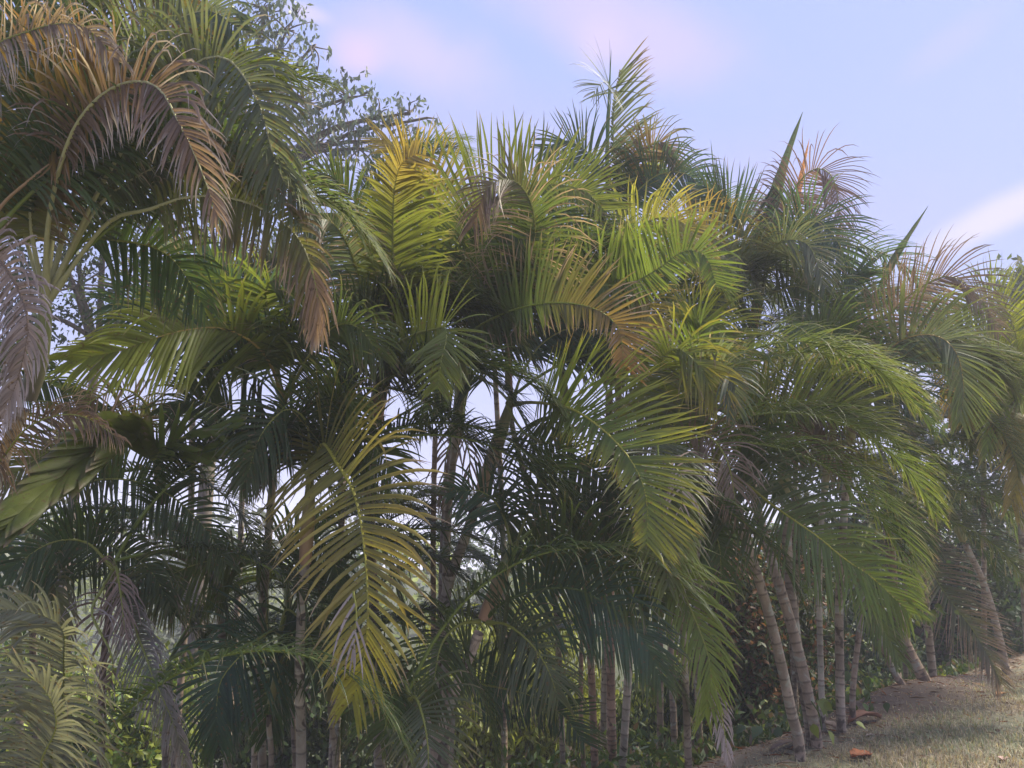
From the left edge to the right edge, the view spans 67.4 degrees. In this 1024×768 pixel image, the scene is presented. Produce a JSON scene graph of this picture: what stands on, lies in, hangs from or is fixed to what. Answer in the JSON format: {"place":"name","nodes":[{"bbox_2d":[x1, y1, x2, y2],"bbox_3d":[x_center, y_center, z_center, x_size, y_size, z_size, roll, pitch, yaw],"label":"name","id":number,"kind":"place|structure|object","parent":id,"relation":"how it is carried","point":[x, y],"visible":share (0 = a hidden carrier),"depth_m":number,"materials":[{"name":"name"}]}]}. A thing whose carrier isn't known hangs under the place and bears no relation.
{"place":"outdoors","nodes":[
{"label":"outdoors","id":0,"kind":"place"},
{"bbox_2d":[0,570,1023,767],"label":"ground","id":1,"kind":"structure","parent":0,"point":[739,759],"depth_m":6.60,"materials":[{"name":"soil"}]},
{"bbox_2d":[0,631,222,767],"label":"leafy shrub","id":2,"kind":"object","parent":1,"relation":"on","point":[141,746],"visible":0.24,"depth_m":8.10,"materials":[{"name":"green plant"}]},
{"bbox_2d":[11,505,214,767],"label":"palm","id":3,"kind":"object","parent":1,"relation":"on","point":[197,618],"visible":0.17,"depth_m":5.99,"materials":[{"name":"green plant"}]},
{"bbox_2d":[0,37,279,669],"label":"leafy tree","id":4,"kind":"object","parent":1,"relation":"on","point":[84,310],"visible":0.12,"depth_m":10.02,"materials":[{"name":"green plant"}]},
{"bbox_2d":[0,391,282,744],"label":"palm","id":5,"kind":"object","parent":1,"relation":"on","point":[158,581],"visible":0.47,"depth_m":4.23,"materials":[{"name":"green plant"}]},
{"bbox_2d":[0,0,325,505],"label":"palm","id":6,"kind":"object","parent":1,"relation":"on","point":[14,359],"visible":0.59,"depth_m":3.18,"materials":[{"name":"green plant"}]},
{"bbox_2d":[0,411,400,767],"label":"palm","id":7,"kind":"object","parent":1,"relation":"on","point":[72,547],"visible":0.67,"depth_m":4.02,"materials":[{"name":"green plant"}]},
{"bbox_2d":[0,0,402,489],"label":"palm","id":8,"kind":"object","parent":1,"relation":"on","point":[191,166],"visible":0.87,"depth_m":3.18,"materials":[{"name":"green plant"}]},
{"bbox_2d":[0,581,416,767],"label":"palm","id":9,"kind":"object","parent":1,"relation":"on","point":[44,752],"visible":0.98,"depth_m":3.04,"materials":[{"name":"green plant"}]},
{"bbox_2d":[0,299,438,767],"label":"palm","id":10,"kind":"object","parent":1,"relation":"on","point":[63,471],"visible":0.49,"depth_m":3.99,"materials":[{"name":"green plant"}]},
{"bbox_2d":[161,561,360,767],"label":"palm","id":11,"kind":"object","parent":1,"relation":"on","point":[165,757],"visible":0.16,"depth_m":6.20,"materials":[{"name":"green plant"}]},
{"bbox_2d":[170,230,357,767],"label":"palm","id":12,"kind":"object","parent":1,"relation":"on","point":[269,259],"visible":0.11,"depth_m":6.80,"materials":[{"name":"green plant"}]},
{"bbox_2d":[94,0,442,760],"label":"broadleaf tree","id":13,"kind":"object","parent":1,"relation":"on","point":[316,134],"visible":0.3,"depth_m":11.91,"materials":[{"name":"green plant"}]},
{"bbox_2d":[44,221,549,767],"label":"palm","id":14,"kind":"object","parent":1,"relation":"on","point":[264,355],"visible":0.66,"depth_m":4.21,"materials":[{"name":"green plant"}]},
{"bbox_2d":[183,595,417,767],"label":"leafy shrub","id":15,"kind":"object","parent":1,"relation":"on","point":[317,736],"visible":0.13,"depth_m":8.72,"materials":[{"name":"green plant"}]},
{"bbox_2d":[98,472,508,767],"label":"palm","id":16,"kind":"object","parent":1,"relation":"on","point":[187,572],"visible":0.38,"depth_m":4.64,"materials":[{"name":"green plant"}]},
{"bbox_2d":[223,207,388,767],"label":"palm","id":17,"kind":"object","parent":1,"relation":"on","point":[242,504],"visible":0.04,"depth_m":7.65,"materials":[{"name":"green plant"}]},
{"bbox_2d":[157,514,543,767],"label":"palm","id":18,"kind":"object","parent":1,"relation":"on","point":[222,716],"visible":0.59,"depth_m":4.14,"materials":[{"name":"green plant"}]},
{"bbox_2d":[284,491,462,767],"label":"palm","id":19,"kind":"object","parent":1,"relation":"on","point":[293,740],"visible":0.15,"depth_m":7.02,"materials":[{"name":"green plant"}]},
{"bbox_2d":[198,314,589,767],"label":"palm","id":20,"kind":"object","parent":1,"relation":"on","point":[353,404],"visible":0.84,"depth_m":3.93,"materials":[{"name":"green plant"}]},
{"bbox_2d":[228,541,579,767],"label":"palm","id":21,"kind":"object","parent":1,"relation":"on","point":[277,729],"visible":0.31,"depth_m":4.75,"materials":[{"name":"green plant"}]},
{"bbox_2d":[328,123,483,767],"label":"palm","id":22,"kind":"object","parent":1,"relation":"on","point":[437,151],"visible":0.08,"depth_m":8.27,"materials":[{"name":"green plant"}]},
{"bbox_2d":[329,194,486,767],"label":"palm","id":23,"kind":"object","parent":1,"relation":"on","point":[330,753],"depth_m":6.99,"materials":[{"name":"green plant"}]},
{"bbox_2d":[334,480,524,767],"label":"palm","id":24,"kind":"object","parent":1,"relation":"on","point":[425,536],"visible":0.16,"depth_m":6.62,"materials":[{"name":"green plant"}]},
{"bbox_2d":[269,137,628,767],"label":"palm","id":25,"kind":"object","parent":1,"relation":"on","point":[390,211],"visible":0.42,"depth_m":4.45,"materials":[{"name":"green plant"}]},
{"bbox_2d":[396,321,529,767],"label":"palm","id":26,"kind":"object","parent":1,"relation":"on","point":[447,457],"visible":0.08,"depth_m":5.84,"materials":[{"name":"green plant"}]},
{"bbox_2d":[364,576,640,767],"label":"leafy shrub","id":27,"kind":"object","parent":1,"relation":"on","point":[483,741],"visible":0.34,"depth_m":8.79,"materials":[{"name":"green plant"}]},
{"bbox_2d":[0,497,1019,720],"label":"distant wood","id":28,"kind":"object","parent":1,"relation":"on","point":[172,640],"visible":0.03,"depth_m":29.96,"materials":[{"name":"green plant"}]},
{"bbox_2d":[430,290,604,657],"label":"palm","id":29,"kind":"object","parent":1,"relation":"on","point":[433,569],"visible":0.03,"depth_m":6.72,"materials":[{"name":"plant"}]},
{"bbox_2d":[360,105,683,767],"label":"palm","id":30,"kind":"object","parent":1,"relation":"on","point":[543,308],"visible":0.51,"depth_m":4.78,"materials":[{"name":"green plant"}]},
{"bbox_2d":[327,534,724,767],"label":"palm","id":31,"kind":"object","parent":1,"relation":"on","point":[410,713],"visible":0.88,"depth_m":3.81,"materials":[{"name":"green plant"}]},
{"bbox_2d":[492,204,630,767],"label":"palm","id":32,"kind":"object","parent":1,"relation":"on","point":[497,418],"depth_m":7.59,"materials":[{"name":"plant"}]},
{"bbox_2d":[411,132,742,767],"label":"palm","id":33,"kind":"object","parent":1,"relation":"on","point":[529,206],"visible":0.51,"depth_m":4.54,"materials":[{"name":"green plant"}]},
{"bbox_2d":[449,619,704,767],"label":"palm","id":34,"kind":"object","parent":1,"relation":"on","point":[576,726],"visible":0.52,"depth_m":4.90,"materials":[{"name":"green plant"}]},
{"bbox_2d":[402,264,759,767],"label":"palm","id":35,"kind":"object","parent":1,"relation":"on","point":[646,524],"visible":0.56,"depth_m":4.18,"materials":[{"name":"green plant"}]},
{"bbox_2d":[380,425,814,767],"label":"palm","id":36,"kind":"object","parent":1,"relation":"on","point":[627,629],"visible":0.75,"depth_m":4.12,"materials":[{"name":"green plant"}]},
{"bbox_2d":[514,171,770,767],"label":"palm","id":37,"kind":"object","parent":1,"relation":"on","point":[638,258],"visible":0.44,"depth_m":4.91,"materials":[{"name":"green plant"}]},
{"bbox_2d":[527,33,790,764],"bbox_3d":[1.298,0.165,6.684,2.183,6.815,1.914,-7,-14,31],"label":"palm","id":38,"kind":"object","parent":1,"relation":"on","point":[651,171],"visible":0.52,"depth_m":6.93,"materials":[{"name":"green plant"}]},
{"bbox_2d":[576,375,778,767],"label":"palm","id":39,"kind":"object","parent":1,"relation":"on","point":[583,762],"visible":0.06,"depth_m":5.78,"materials":[{"name":"green plant"}]},
{"bbox_2d":[587,637,784,761],"bbox_3d":[1.972,3.945,8.649,2.444,2.187,1.636,6,-13,-25],"label":"leafy shrub","id":40,"kind":"object","parent":1,"relation":"on","point":[636,703],"visible":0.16,"depth_m":8.39,"materials":[{"name":"green plant"}]},
{"bbox_2d":[603,239,790,761],"bbox_3d":[1.383,0.931,5.975,1.755,4.643,1.629,-4,-13,19],"label":"palm","id":41,"kind":"object","parent":1,"relation":"on","point":[611,709],"visible":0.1,"depth_m":6.46,"materials":[{"name":"green plant"}]},
{"bbox_2d":[619,244,845,767],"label":"palm","id":42,"kind":"object","parent":1,"relation":"on","point":[624,732],"visible":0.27,"depth_m":5.43,"materials":[{"name":"green plant"}]},
{"bbox_2d":[455,612,1023,767],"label":"undergrowth","id":43,"kind":"object","parent":1,"relation":"on","point":[670,756],"visible":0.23,"depth_m":7.30,"materials":[{"name":"green plant"}]},
{"bbox_2d":[662,190,827,745],"bbox_3d":[2.251,0.820,7.217,1.702,5.423,1.211,0,-12,0],"label":"palm","id":44,"kind":"object","parent":1,"relation":"on","point":[673,721],"visible":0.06,"depth_m":7.31,"materials":[{"name":"green plant"}]},
{"bbox_2d":[657,474,838,748],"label":"palm","id":45,"kind":"object","parent":1,"relation":"on","point":[660,711],"visible":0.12,"depth_m":6.81,"materials":[{"name":"green plant"}]},
{"bbox_2d":[736,724,782,744],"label":"leafy plant","id":46,"kind":"object","parent":1,"relation":"on","point":[758,730],"visible":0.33,"depth_m":6.00,"materials":[{"name":"green plant"}]},
{"bbox_2d":[674,477,862,730],"bbox_3d":[2.876,2.471,8.901,2.971,3.059,1.442,7,-14,-29],"label":"leafy shrub","id":47,"kind":"object","parent":1,"relation":"on","point":[752,637],"visible":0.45,"depth_m":8.43,"materials":[{"name":"green plant"}]},
{"bbox_2d":[593,279,950,767],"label":"palm","id":48,"kind":"object","parent":1,"relation":"on","point":[706,380],"visible":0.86,"depth_m":4.39,"materials":[{"name":"green plant"}]},
{"bbox_2d":[716,467,761,503],"bbox_3d":[1.329,0.699,4.758,0.336,0.353,0.279,4,-13,-18],"label":"vine","id":49,"kind":"object","parent":48,"relation":"attached to","point":[728,479],"visible":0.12,"depth_m":4.70,"materials":[{"name":"green plant"}]},
{"bbox_2d":[694,303,866,744],"bbox_3d":[2.606,1.382,7.251,1.669,4.273,1.203,0,-12,0],"label":"palm","id":50,"kind":"object","parent":1,"relation":"on","point":[698,735],"visible":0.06,"depth_m":7.43,"materials":[{"name":"green plant"}]},
{"bbox_2d":[769,739,792,750],"bbox_3d":[1.969,2.590,5.526,0.420,0.047,0.070,9,-15,-37],"label":"leaf sheath","id":51,"kind":"object","parent":1,"relation":"on","point":[779,743],"visible":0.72,"depth_m":5.50,"materials":[{"name":"brown plant"}]},
{"bbox_2d":[637,331,959,761],"bbox_3d":[1.892,1.065,4.927,1.572,2.885,1.844,-10,-16,39],"label":"palm","id":52,"kind":"object","parent":1,"relation":"on","point":[888,591],"visible":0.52,"depth_m":4.53,"materials":[{"name":"green plant"}]},
{"bbox_2d":[655,112,949,748],"bbox_3d":[2.406,0.151,6.040,2.778,5.109,1.200,4,-13,-18],"label":"palm","id":53,"kind":"object","parent":1,"relation":"on","point":[811,238],"visible":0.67,"depth_m":6.13,"materials":[{"name":"green plant"}]},
{"bbox_2d":[825,720,836,728],"bbox_3d":[2.505,2.705,6.088,0.090,0.066,0.220,7,-14,-30],"label":"leaf sheath","id":54,"kind":"object","parent":1,"relation":"on","point":[831,723],"visible":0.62,"depth_m":6.07,"materials":[{"name":"beige plant"}]},
{"bbox_2d":[810,698,865,745],"bbox_3d":[2.216,2.317,5.245,0.160,0.294,0.351,7,-14,-29],"label":"leafy plant","id":55,"kind":"object","parent":1,"relation":"on","point":[825,705],"visible":1,"depth_m":5.30,"materials":[{"name":"green plant"}]},
{"bbox_2d":[718,329,985,745],"bbox_3d":[2.382,1.051,5.441,2.403,3.108,1.289,10,-16,-40],"label":"palm","id":56,"kind":"object","parent":1,"relation":"on","point":[831,389],"visible":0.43,"depth_m":4.99,"materials":[{"name":"green plant"}]},
{"bbox_2d":[692,652,1023,767],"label":"leaf litter","id":57,"kind":"object","parent":1,"relation":"on","point":[833,717],"visible":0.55,"depth_m":6.37,"materials":[{"name":"brown plant"}]},
{"bbox_2d":[847,709,881,723],"bbox_3d":[2.893,2.728,6.300,0.420,0.089,0.120,6,-13,-25],"label":"leaf sheath","id":58,"kind":"object","parent":1,"relation":"on","point":[860,713],"visible":0.98,"depth_m":6.31,"materials":[{"name":"brown plant"}]},
{"bbox_2d":[844,671,889,712],"bbox_3d":[3.002,2.748,6.542,0.317,0.558,0.365,7,-14,-31],"label":"leafy plant","id":59,"kind":"object","parent":1,"relation":"on","point":[866,693],"visible":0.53,"depth_m":6.58,"materials":[{"name":"green plant"}]},
{"bbox_2d":[789,278,950,713],"bbox_3d":[3.771,1.209,7.840,1.712,4.556,1.242,0,-12,0],"label":"palm","id":60,"kind":"object","parent":1,"relation":"on","point":[793,478],"visible":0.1,"depth_m":8.02,"materials":[{"name":"green plant"}]},
{"bbox_2d":[738,369,1023,687],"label":"leafy tree","id":61,"kind":"object","parent":1,"relation":"on","point":[1009,606],"visible":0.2,"depth_m":11.41,"materials":[{"name":"green plant"}]},
{"bbox_2d":[791,414,974,708],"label":"palm","id":62,"kind":"object","parent":1,"relation":"on","point":[793,682],"visible":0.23,"depth_m":7.60,"materials":[{"name":"green plant"}]},
{"bbox_2d":[767,208,1023,733],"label":"palm","id":63,"kind":"object","parent":1,"relation":"on","point":[948,354],"visible":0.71,"depth_m":5.86,"materials":[{"name":"green plant"}]},
{"bbox_2d":[782,320,1023,731],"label":"palm","id":64,"kind":"object","parent":1,"relation":"on","point":[820,666],"visible":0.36,"depth_m":6.12,"materials":[{"name":"green plant"}]},
{"bbox_2d":[846,468,1008,684],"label":"palm","id":65,"kind":"object","parent":1,"relation":"on","point":[898,679],"visible":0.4,"depth_m":7.60,"materials":[{"name":"green plant"}]},
{"bbox_2d":[837,422,1023,723],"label":"palm","id":66,"kind":"object","parent":1,"relation":"on","point":[885,637],"visible":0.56,"depth_m":6.20,"materials":[{"name":"green plant"}]},
{"bbox_2d":[866,509,919,613],"bbox_3d":[3.026,1.404,6.052,0.277,0.814,0.616,-9,-15,36],"label":"vine","id":67,"kind":"object","parent":66,"relation":"attached to","point":[874,526],"visible":0.31,"depth_m":5.99,"materials":[{"name":"green plant"}]},
{"bbox_2d":[903,589,958,637],"bbox_3d":[3.398,1.887,6.299,0.417,0.402,0.225,0,-12,0],"label":"vine","id":68,"kind":"object","parent":67,"relation":"attached to","point":[939,607],"visible":0.56,"depth_m":6.27,"materials":[{"name":"green plant"}]},
{"bbox_2d":[888,451,945,509],"bbox_3d":[3.682,0.889,7.006,0.499,0.552,0.196,-7,-14,29],"label":"vine","id":69,"kind":"object","parent":66,"relation":"attached to","point":[928,473],"visible":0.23,"depth_m":6.97,"materials":[{"name":"green plant"}]},
{"bbox_2d":[860,411,1022,701],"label":"palm","id":70,"kind":"object","parent":1,"relation":"on","point":[967,626],"visible":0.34,"depth_m":6.95,"materials":[{"name":"green plant"}]},
{"bbox_2d":[903,404,1010,680],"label":"palm","id":71,"kind":"object","parent":1,"relation":"on","point":[905,671],"visible":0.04,"depth_m":9.22,"materials":[{"name":"green plant"}]},
{"bbox_2d":[909,295,1021,677],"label":"palm","id":72,"kind":"object","parent":1,"relation":"on","point":[930,654],"visible":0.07,"depth_m":8.16,"materials":[{"name":"plant"}]},
{"bbox_2d":[930,250,1023,642],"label":"palm","id":73,"kind":"object","parent":1,"relation":"on","point":[982,445],"visible":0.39,"depth_m":6.50,"materials":[{"name":"green plant"}]},
{"bbox_2d":[948,449,1014,674],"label":"palm","id":74,"kind":"object","parent":1,"relation":"on","point":[975,567],"visible":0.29,"depth_m":8.97,"materials":[{"name":"brown plant"}]},
{"bbox_2d":[970,254,1023,399],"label":"leafy tree","id":75,"kind":"object","parent":1,"relation":"on","point":[1020,280],"visible":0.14,"depth_m":15.95,"materials":[{"name":"green plant"}]},
{"bbox_2d":[980,403,1013,668],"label":"palm","id":76,"kind":"object","parent":1,"relation":"on","point":[983,564],"visible":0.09,"depth_m":9.59,"materials":[{"name":"plant"}]},
{"bbox_2d":[0,0,1023,569],"label":"sky","id":77,"kind":"structure","parent":0,"point":[930,91],"materials":[{"name":"blue"}]},
{"bbox_2d":[703,658,1023,767],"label":"lawn grass","id":78,"kind":"structure","parent":0,"point":[1015,763],"depth_m":5.59,"materials":[{"name":"green plant"}]},
{"bbox_2d":[849,748,871,757],"bbox_3d":[2.345,2.484,5.154,0.140,0.045,0.145,-8,-14,33],"label":"brick","id":79,"kind":"object","parent":78,"relation":"on","point":[855,752],"visible":0.99,"depth_m":5.18,"materials":[{"name":"orange brick"}]}
]}

